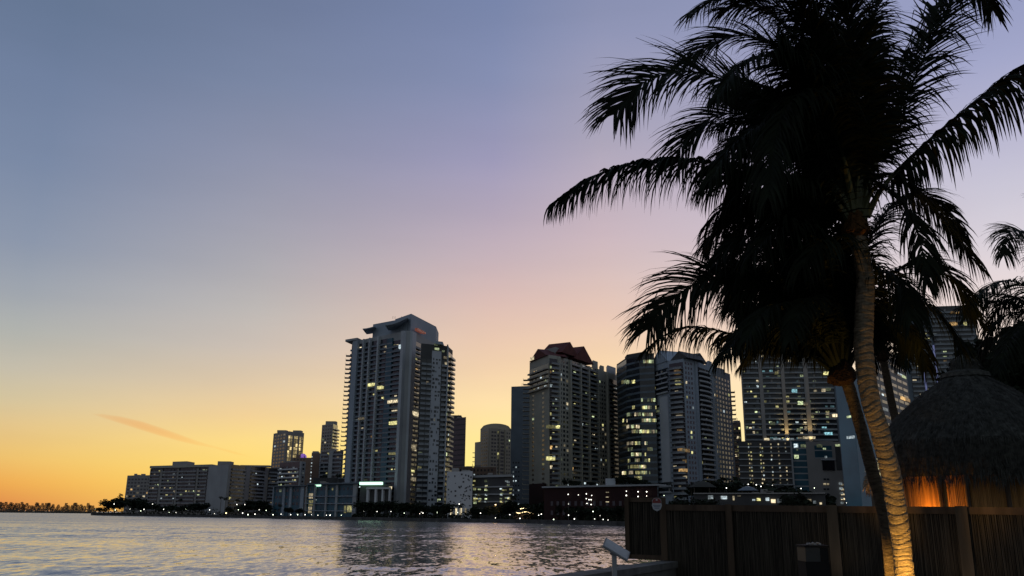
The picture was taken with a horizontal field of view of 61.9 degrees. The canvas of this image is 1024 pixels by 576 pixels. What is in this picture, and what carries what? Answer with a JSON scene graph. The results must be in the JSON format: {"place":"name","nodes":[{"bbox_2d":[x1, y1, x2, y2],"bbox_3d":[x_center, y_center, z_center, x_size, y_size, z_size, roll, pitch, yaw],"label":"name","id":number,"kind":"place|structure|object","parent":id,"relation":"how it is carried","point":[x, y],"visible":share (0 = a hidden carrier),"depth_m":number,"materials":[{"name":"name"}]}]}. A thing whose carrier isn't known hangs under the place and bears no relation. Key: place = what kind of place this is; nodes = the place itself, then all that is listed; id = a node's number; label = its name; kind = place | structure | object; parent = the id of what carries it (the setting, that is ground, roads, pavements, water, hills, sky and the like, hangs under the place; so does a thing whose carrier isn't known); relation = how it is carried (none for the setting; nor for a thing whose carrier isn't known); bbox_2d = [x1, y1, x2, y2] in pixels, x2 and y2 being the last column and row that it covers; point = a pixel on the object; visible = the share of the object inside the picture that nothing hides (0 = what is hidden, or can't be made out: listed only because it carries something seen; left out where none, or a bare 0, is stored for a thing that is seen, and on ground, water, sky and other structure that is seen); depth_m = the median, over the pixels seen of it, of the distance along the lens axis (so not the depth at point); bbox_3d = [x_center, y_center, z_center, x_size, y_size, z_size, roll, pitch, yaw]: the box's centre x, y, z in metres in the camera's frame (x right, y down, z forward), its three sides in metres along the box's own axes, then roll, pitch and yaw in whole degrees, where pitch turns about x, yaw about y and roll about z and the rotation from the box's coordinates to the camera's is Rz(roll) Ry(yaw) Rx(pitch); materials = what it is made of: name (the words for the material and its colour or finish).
{"place":"outdoors","nodes":[
{"label":"outdoors","id":0,"kind":"place"},
{"bbox_2d":[0,511,120,513],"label":"distant shoreline","id":1,"kind":"structure","parent":0,"point":[48,512],"depth_m":1378.32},
{"bbox_2d":[0,508,95,512],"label":"island undergrowth","id":2,"kind":"object","parent":1,"relation":"on","point":[37,510],"visible":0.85,"depth_m":1417.01,"materials":[{"name":"brown plant"}]},
{"bbox_2d":[0,511,659,575],"bbox_3d":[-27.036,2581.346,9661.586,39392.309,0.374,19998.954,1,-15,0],"label":"water","id":3,"kind":"structure","parent":0,"point":[60,544],"depth_m":89.02,"materials":[{"name":"grey liquid"}]},
{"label":"deck","id":4,"kind":"structure","parent":3,"relation":"in","visible":0},
{"bbox_2d":[550,560,677,575],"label":"seawall","id":5,"kind":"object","parent":4,"relation":"attached to","point":[661,568],"visible":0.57,"depth_m":16.77,"materials":[{"name":"concrete"}]},
{"bbox_2d":[624,497,667,560],"bbox_3d":[3.060,5.494,19.510,1.092,1.365,0.192,-11,-19,36],"label":"fence end panel","id":6,"kind":"object","parent":5,"relation":"on","point":[645,531],"visible":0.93,"depth_m":19.55,"materials":[{"name":"brown wood"}]},
{"bbox_2d":[602,538,629,575],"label":"plaque stand","id":7,"kind":"object","parent":4,"relation":"on","point":[615,550],"visible":1,"depth_m":13.53,"materials":[{"name":"grey paint"}]},
{"bbox_2d":[543,0,1023,575],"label":"coconut palm","id":8,"kind":"object","parent":4,"relation":"on","point":[837,102],"visible":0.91,"depth_m":13.02,"materials":[{"name":"green plant"}]},
{"bbox_2d":[612,175,992,575],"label":"coconut palm","id":9,"kind":"object","parent":4,"relation":"on","point":[803,307],"visible":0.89,"depth_m":13.34,"materials":[{"name":"green plant"}]},
{"bbox_2d":[796,542,829,575],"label":"litter bin","id":10,"kind":"object","parent":4,"relation":"on","point":[813,558],"visible":1,"depth_m":13.95,"materials":[{"name":"black plastic"}]},
{"bbox_2d":[666,504,1023,575],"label":"reed fence","id":11,"kind":"object","parent":4,"relation":"on","point":[733,540],"visible":0.91,"depth_m":16.81,"materials":[{"name":"brown wood"}]},
{"bbox_2d":[652,498,661,510],"bbox_3d":[3.248,4.859,19.139,0.222,0.290,0.028,-2,-15,9],"label":"warning sign","id":12,"kind":"object","parent":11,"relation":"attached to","point":[656,504],"visible":1,"depth_m":19.13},
{"bbox_2d":[862,459,881,505],"bbox_3d":[8.645,5.511,20.226,1.013,3.255,0.560,8,-17,-26],"label":"palm","id":13,"kind":"object","parent":4,"relation":"on","point":[867,489],"visible":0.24,"depth_m":20.37,"materials":[{"name":"brown plant"}]},
{"bbox_2d":[853,293,935,420],"bbox_3d":[12.856,4.588,29.065,3.599,9.788,4.301,-5,-16,19],"label":"coconut palm","id":14,"kind":"object","parent":4,"relation":"on","point":[884,359],"visible":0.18,"depth_m":29.20,"materials":[{"name":"green plant"}]},
{"bbox_2d":[878,355,1023,506],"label":"thatched hut","id":15,"kind":"object","parent":4,"relation":"on","point":[957,434],"visible":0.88,"depth_m":20.70,"materials":[{"name":"brown wood"}]},
{"bbox_2d":[935,322,1023,392],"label":"broadleaf tree","id":16,"kind":"object","parent":4,"relation":"on","point":[1019,377],"visible":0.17,"depth_m":28.47,"materials":[{"name":"green plant"}]},
{"bbox_2d":[949,193,1023,387],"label":"coconut palm","id":17,"kind":"object","parent":4,"relation":"on","point":[1015,330],"visible":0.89,"depth_m":23.89,"materials":[{"name":"green plant"}]},
{"bbox_2d":[0,0,1023,511],"label":"sky","id":18,"kind":"structure","parent":0,"point":[202,202],"materials":[{"name":"blue"}]},
{"bbox_2d":[689,479,739,501],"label":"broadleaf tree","id":19,"kind":"object","parent":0,"point":[716,488],"visible":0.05,"depth_m":328.44,"materials":[{"name":"green plant"}]},
{"bbox_3d":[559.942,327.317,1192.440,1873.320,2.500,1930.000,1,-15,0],"label":"land","id":20,"kind":"structure","parent":0,"visible":0},
{"bbox_2d":[98,499,113,512],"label":"broadleaf tree","id":21,"kind":"object","parent":20,"relation":"on","point":[105,502],"visible":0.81,"depth_m":736.88,"materials":[{"name":"green plant"}]},
{"bbox_2d":[105,496,125,510],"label":"broadleaf tree","id":22,"kind":"object","parent":20,"relation":"on","point":[116,500],"visible":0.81,"depth_m":738.89,"materials":[{"name":"green plant"}]},
{"bbox_2d":[113,498,127,512],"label":"broadleaf tree","id":23,"kind":"object","parent":20,"relation":"on","point":[119,505],"visible":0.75,"depth_m":734.80,"materials":[{"name":"green plant"}]},
{"bbox_2d":[123,499,136,513],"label":"broadleaf tree","id":24,"kind":"object","parent":20,"relation":"on","point":[130,505],"visible":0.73,"depth_m":722.48,"materials":[{"name":"green plant"}]},
{"bbox_2d":[123,474,149,513],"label":"apartment block","id":25,"kind":"structure","parent":20,"relation":"on","point":[136,486],"depth_m":829.92,"materials":[{"name":"concrete"}]},
{"bbox_2d":[130,497,148,513],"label":"broadleaf tree","id":26,"kind":"object","parent":20,"relation":"on","point":[138,500],"visible":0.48,"depth_m":719.36,"materials":[{"name":"green plant"}]},
{"bbox_2d":[136,500,154,510],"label":"broadleaf tree","id":27,"kind":"object","parent":20,"relation":"on","point":[142,505],"visible":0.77,"depth_m":708.98,"materials":[{"name":"green plant"}]},
{"bbox_2d":[146,503,161,513],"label":"broadleaf tree","id":28,"kind":"object","parent":20,"relation":"on","point":[153,506],"visible":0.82,"depth_m":702.97,"materials":[{"name":"green plant"}]},
{"bbox_2d":[145,461,213,514],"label":"apartment block","id":29,"kind":"structure","parent":20,"relation":"on","point":[174,482],"depth_m":788.25,"materials":[{"name":"grey concrete"}]},
{"bbox_2d":[192,501,210,513],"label":"broadleaf tree","id":30,"kind":"object","parent":20,"relation":"on","point":[200,507],"visible":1,"depth_m":655.24,"materials":[{"name":"green plant"}]},
{"bbox_2d":[204,461,278,514],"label":"apartment block","id":31,"kind":"structure","parent":20,"relation":"on","point":[231,481],"depth_m":740.87,"materials":[{"name":"concrete"}]},
{"bbox_2d":[234,503,252,514],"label":"broadleaf tree","id":32,"kind":"object","parent":20,"relation":"on","point":[239,507],"visible":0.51,"depth_m":610.14,"materials":[{"name":"green plant"}]},
{"bbox_2d":[243,499,263,512],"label":"broadleaf tree","id":33,"kind":"object","parent":20,"relation":"on","point":[249,504],"visible":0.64,"depth_m":605.87,"materials":[{"name":"green plant"}]},
{"bbox_2d":[252,500,269,515],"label":"broadleaf tree","id":34,"kind":"object","parent":20,"relation":"on","point":[258,506],"visible":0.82,"depth_m":597.91,"materials":[{"name":"green plant"}]},
{"bbox_2d":[261,504,273,513],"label":"broadleaf tree","id":35,"kind":"object","parent":20,"relation":"on","point":[266,507],"visible":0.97,"depth_m":589.83,"materials":[{"name":"green plant"}]},
{"bbox_2d":[271,430,303,467],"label":"apartment tower","id":36,"kind":"structure","parent":20,"relation":"on","point":[287,445],"depth_m":839.55,"materials":[{"name":"concrete"}]},
{"bbox_2d":[272,444,283,466],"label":"window","id":37,"kind":"structure","parent":36,"relation":"in","point":[281,444],"depth_m":839.96,"materials":[{"name":"black glass"}]},
{"bbox_2d":[271,481,306,515],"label":"building","id":38,"kind":"structure","parent":20,"relation":"on","point":[288,495],"depth_m":582.76,"materials":[{"name":"grey glass"}]},
{"bbox_2d":[277,459,305,485],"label":"apartment block","id":39,"kind":"structure","parent":20,"relation":"on","point":[293,472],"depth_m":711.90,"materials":[{"name":"concrete"}]},
{"bbox_2d":[292,454,310,515],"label":"office block","id":40,"kind":"structure","parent":20,"relation":"on","point":[302,457],"depth_m":783.73,"materials":[{"name":"grey"}]},
{"bbox_2d":[310,451,319,482],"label":"apartment block","id":41,"kind":"structure","parent":20,"relation":"on","point":[315,461],"depth_m":725.17,"materials":[{"name":"grey"}]},
{"bbox_2d":[320,421,339,451],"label":"apartment tower","id":42,"kind":"structure","parent":20,"relation":"on","point":[329,434],"depth_m":828.27,"materials":[{"name":"grey concrete"}]},
{"bbox_2d":[319,449,343,477],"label":"apartment block","id":43,"kind":"structure","parent":20,"relation":"on","point":[329,465],"depth_m":712.45,"materials":[{"name":"concrete"}]},
{"bbox_2d":[304,478,359,516],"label":"building","id":44,"kind":"structure","parent":20,"relation":"on","point":[332,497],"depth_m":555.58,"materials":[{"name":"teal glass"}]},
{"bbox_2d":[91,513,624,525],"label":"seawall","id":45,"kind":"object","parent":20,"relation":"on","point":[609,523],"visible":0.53,"depth_m":458.95,"materials":[{"name":"concrete"}]},
{"bbox_2d":[351,500,369,513],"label":"broadleaf tree","id":46,"kind":"object","parent":20,"relation":"on","point":[357,505],"visible":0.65,"depth_m":512.57,"materials":[{"name":"green plant"}]},
{"bbox_2d":[99,507,624,520],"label":"shrubbery","id":47,"kind":"object","parent":20,"relation":"on","point":[587,517],"visible":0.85,"depth_m":459.82,"materials":[{"name":"green plant"}]},
{"bbox_2d":[361,501,375,515],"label":"broadleaf tree","id":48,"kind":"object","parent":20,"relation":"on","point":[369,504],"visible":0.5,"depth_m":511.35,"materials":[{"name":"green plant"}]},
{"bbox_2d":[359,482,391,516],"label":"portico","id":49,"kind":"structure","parent":20,"relation":"on","point":[375,491],"depth_m":519.25,"materials":[{"name":"grey concrete"}]},
{"bbox_2d":[371,504,384,513],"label":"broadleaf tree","id":50,"kind":"object","parent":20,"relation":"on","point":[374,509],"visible":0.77,"depth_m":500.32,"materials":[{"name":"green plant"}]},
{"bbox_2d":[375,501,394,516],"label":"broadleaf tree","id":51,"kind":"object","parent":20,"relation":"on","point":[379,503],"visible":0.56,"depth_m":499.99,"materials":[{"name":"green plant"}]},
{"bbox_2d":[338,314,438,517],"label":"apartment tower","id":52,"kind":"structure","parent":20,"relation":"on","point":[381,422],"depth_m":553.16,"materials":[{"name":"concrete"}]},
{"bbox_2d":[365,343,418,499],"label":"window","id":53,"kind":"structure","parent":52,"relation":"in","point":[376,343],"depth_m":548.98,"materials":[{"name":"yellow glass"}]},
{"bbox_2d":[385,500,401,511],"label":"broadleaf tree","id":54,"kind":"object","parent":20,"relation":"on","point":[391,505],"visible":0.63,"depth_m":493.02,"materials":[{"name":"green plant"}]},
{"bbox_2d":[395,503,413,517],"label":"broadleaf tree","id":55,"kind":"object","parent":20,"relation":"on","point":[401,509],"visible":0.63,"depth_m":482.38,"materials":[{"name":"green plant"}]},
{"bbox_2d":[401,501,421,516],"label":"broadleaf tree","id":56,"kind":"object","parent":20,"relation":"on","point":[405,506],"visible":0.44,"depth_m":480.54,"materials":[{"name":"green plant"}]},
{"bbox_2d":[409,505,423,517],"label":"broadleaf tree","id":57,"kind":"object","parent":20,"relation":"on","point":[414,508],"visible":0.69,"depth_m":470.19,"materials":[{"name":"green plant"}]},
{"bbox_2d":[417,504,428,513],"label":"broadleaf tree","id":58,"kind":"object","parent":20,"relation":"on","point":[421,508],"visible":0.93,"depth_m":465.58,"materials":[{"name":"green plant"}]},
{"bbox_2d":[415,341,455,517],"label":"apartment tower","id":59,"kind":"structure","parent":20,"relation":"on","point":[435,416],"depth_m":522.97,"materials":[{"name":"concrete"}]},
{"bbox_2d":[428,410,438,504],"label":"window","id":60,"kind":"structure","parent":59,"relation":"in","point":[435,495],"depth_m":516.04,"materials":[{"name":"black glass"}]},
{"bbox_2d":[431,505,447,515],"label":"broadleaf tree","id":61,"kind":"object","parent":20,"relation":"on","point":[437,508],"visible":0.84,"depth_m":453.34,"materials":[{"name":"green plant"}]},
{"bbox_2d":[440,503,454,514],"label":"broadleaf tree","id":62,"kind":"object","parent":20,"relation":"on","point":[446,506],"visible":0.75,"depth_m":452.07,"materials":[{"name":"green plant"}]},
{"bbox_2d":[450,415,465,466],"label":"office tower","id":63,"kind":"structure","parent":20,"relation":"on","point":[458,443],"depth_m":686.82,"materials":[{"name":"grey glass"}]},
{"bbox_2d":[446,468,472,518],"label":"perforated podium","id":64,"kind":"object","parent":20,"relation":"on","point":[459,488],"visible":0.88,"depth_m":481.60,"materials":[{"name":"concrete"}]},
{"bbox_2d":[449,464,495,474],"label":"building","id":65,"kind":"structure","parent":20,"relation":"on","point":[478,470],"depth_m":600.76,"materials":[{"name":"concrete"}]},
{"bbox_2d":[476,508,488,518],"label":"broadleaf tree","id":66,"kind":"object","parent":20,"relation":"on","point":[482,511],"visible":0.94,"depth_m":434.15,"materials":[{"name":"green plant"}]},
{"bbox_2d":[472,423,510,474],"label":"apartment tower","id":67,"kind":"structure","parent":20,"relation":"on","point":[493,447],"depth_m":742.44,"materials":[{"name":"concrete"}]},
{"bbox_2d":[481,431,495,465],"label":"window","id":68,"kind":"structure","parent":67,"relation":"in","point":[486,431],"depth_m":738.10,"materials":[{"name":"black glass"}]},
{"bbox_2d":[472,472,512,518],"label":"parking garage","id":69,"kind":"structure","parent":20,"relation":"on","point":[490,489],"depth_m":476.71,"materials":[{"name":"concrete"}]},
{"bbox_2d":[485,505,500,518],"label":"broadleaf tree","id":70,"kind":"object","parent":20,"relation":"on","point":[493,509],"visible":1,"depth_m":432.39,"materials":[{"name":"green plant"}]},
{"bbox_2d":[499,500,521,515],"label":"broadleaf tree","id":71,"kind":"object","parent":20,"relation":"on","point":[509,505],"visible":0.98,"depth_m":431.18,"materials":[{"name":"green plant"}]},
{"bbox_2d":[510,386,528,503],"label":"office tower","id":72,"kind":"structure","parent":20,"relation":"on","point":[517,437],"depth_m":688.40,"materials":[{"name":"blue glass"}]},
{"bbox_2d":[513,508,536,519],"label":"waterside bar","id":73,"kind":"object","parent":20,"relation":"on","point":[522,514],"visible":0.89,"depth_m":426.13,"materials":[{"name":"brown"}]},
{"bbox_2d":[523,501,543,514],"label":"broadleaf tree","id":74,"kind":"object","parent":20,"relation":"on","point":[532,511],"visible":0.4,"depth_m":420.52,"materials":[{"name":"green plant"}]},
{"bbox_2d":[522,342,618,518],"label":"apartment tower","id":75,"kind":"structure","parent":20,"relation":"on","point":[573,421],"depth_m":562.50,"materials":[{"name":"grey concrete"}]},
{"bbox_2d":[532,360,617,483],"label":"window","id":76,"kind":"structure","parent":75,"relation":"in","point":[561,360],"depth_m":557.08,"materials":[{"name":"black glass"}]},
{"bbox_2d":[564,506,583,518],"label":"broadleaf tree","id":77,"kind":"object","parent":20,"relation":"on","point":[570,510],"visible":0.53,"depth_m":383.72,"materials":[{"name":"green plant"}]},
{"bbox_2d":[586,508,601,519],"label":"broadleaf tree","id":78,"kind":"object","parent":20,"relation":"on","point":[590,511],"visible":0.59,"depth_m":363.64,"materials":[{"name":"green plant"}]},
{"bbox_2d":[542,478,665,520],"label":"restaurant","id":79,"kind":"structure","parent":20,"relation":"on","point":[610,494],"depth_m":383.56,"materials":[{"name":"concrete"}]},
{"bbox_2d":[615,475,630,484],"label":"broadleaf tree","id":80,"kind":"object","parent":79,"relation":"on","point":[622,480],"visible":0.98,"depth_m":378.59,"materials":[{"name":"green plant"}]},
{"bbox_2d":[593,505,614,520],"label":"broadleaf tree","id":81,"kind":"object","parent":20,"relation":"on","point":[599,510],"visible":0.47,"depth_m":354.50,"materials":[{"name":"green plant"}]},
{"bbox_2d":[617,352,658,497],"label":"office tower","id":82,"kind":"structure","parent":20,"relation":"on","point":[637,432],"depth_m":554.79,"materials":[{"name":"grey glass"}]},
{"bbox_2d":[624,380,656,479],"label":"window","id":83,"kind":"structure","parent":82,"relation":"in","point":[639,414],"depth_m":549.72,"materials":[{"name":"yellow glass"}]},
{"bbox_2d":[666,500,688,504],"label":"broadleaf tree","id":84,"kind":"object","parent":20,"relation":"on","point":[677,503],"visible":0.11,"depth_m":300.30,"materials":[{"name":"green plant"}]},
{"bbox_2d":[670,496,700,504],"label":"broadleaf tree","id":85,"kind":"object","parent":20,"relation":"on","point":[697,501],"visible":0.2,"depth_m":301.57,"materials":[{"name":"green plant"}]},
{"bbox_2d":[654,350,739,504],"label":"apartment tower","id":86,"kind":"structure","parent":20,"relation":"on","point":[694,425],"depth_m":536.39,"materials":[{"name":"concrete"}]},
{"bbox_2d":[655,362,733,496],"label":"window","id":87,"kind":"structure","parent":86,"relation":"in","point":[659,459],"depth_m":544.31,"materials":[{"name":"black glass"}]},
{"bbox_2d":[689,481,716,499],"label":"shelter","id":88,"kind":"object","parent":20,"relation":"on","point":[702,484],"visible":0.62,"depth_m":319.27,"materials":[{"name":"grey plant"}]},
{"bbox_2d":[698,497,723,504],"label":"broadleaf tree","id":89,"kind":"object","parent":20,"relation":"on","point":[707,502],"visible":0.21,"depth_m":293.19,"materials":[{"name":"green plant"}]},
{"bbox_2d":[684,476,749,499],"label":"broadleaf tree","id":90,"kind":"object","parent":20,"relation":"on","point":[733,488],"visible":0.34,"depth_m":321.83,"materials":[{"name":"green plant"}]},
{"bbox_2d":[707,479,755,492],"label":"broadleaf tree","id":91,"kind":"object","parent":20,"relation":"on","point":[739,483],"visible":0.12,"depth_m":324.75,"materials":[{"name":"green plant"}]},
{"bbox_2d":[733,420,741,479],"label":"office block","id":92,"kind":"structure","parent":20,"relation":"on","point":[738,431],"depth_m":632.88,"materials":[{"name":"concrete"}]},
{"bbox_2d":[737,486,758,492],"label":"shelter","id":93,"kind":"object","parent":20,"relation":"on","point":[748,488],"visible":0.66,"depth_m":311.94,"materials":[{"name":"grey fabric"}]},
{"bbox_2d":[693,489,825,505],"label":"building","id":94,"kind":"structure","parent":20,"relation":"on","point":[763,497],"depth_m":303.27,"materials":[{"name":"metal"}]},
{"bbox_2d":[747,479,789,492],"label":"broadleaf tree","id":95,"kind":"object","parent":20,"relation":"on","point":[775,489],"visible":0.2,"depth_m":310.22,"materials":[{"name":"green plant"}]},
{"bbox_2d":[738,440,808,491],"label":"parking garage","id":96,"kind":"structure","parent":20,"relation":"on","point":[783,462],"depth_m":458.99,"materials":[{"name":"concrete"}]},
{"bbox_2d":[741,353,839,441],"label":"apartment tower","id":97,"kind":"structure","parent":20,"relation":"on","point":[779,404],"depth_m":547.61,"materials":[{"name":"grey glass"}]},
{"bbox_2d":[744,356,833,433],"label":"window","id":98,"kind":"structure","parent":97,"relation":"in","point":[748,370],"depth_m":547.51,"materials":[{"name":"yellow glass"}]},
{"bbox_2d":[778,492,815,505],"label":"broadleaf tree","id":99,"kind":"object","parent":20,"relation":"on","point":[786,499],"visible":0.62,"depth_m":288.10,"materials":[{"name":"green plant"}]},
{"bbox_2d":[806,441,844,505],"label":"podium block","id":100,"kind":"structure","parent":20,"relation":"on","point":[824,466],"depth_m":452.80,"materials":[{"name":"grey concrete"}]},
{"bbox_2d":[825,494,836,504],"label":"broadleaf tree","id":101,"kind":"object","parent":20,"relation":"on","point":[830,500],"visible":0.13,"depth_m":296.04,"materials":[{"name":"green plant"}]},
{"bbox_2d":[835,376,876,505],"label":"office tower","id":102,"kind":"structure","parent":20,"relation":"on","point":[853,470],"depth_m":389.34,"materials":[{"name":"blue glass"}]},
{"bbox_2d":[874,355,909,474],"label":"office tower","id":103,"kind":"structure","parent":20,"relation":"on","point":[900,388],"depth_m":451.82,"materials":[{"name":"concrete"}]},
{"bbox_2d":[901,305,976,403],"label":"apartment tower","id":104,"kind":"structure","parent":20,"relation":"on","point":[944,352],"depth_m":603.65,"materials":[{"name":"grey concrete"}]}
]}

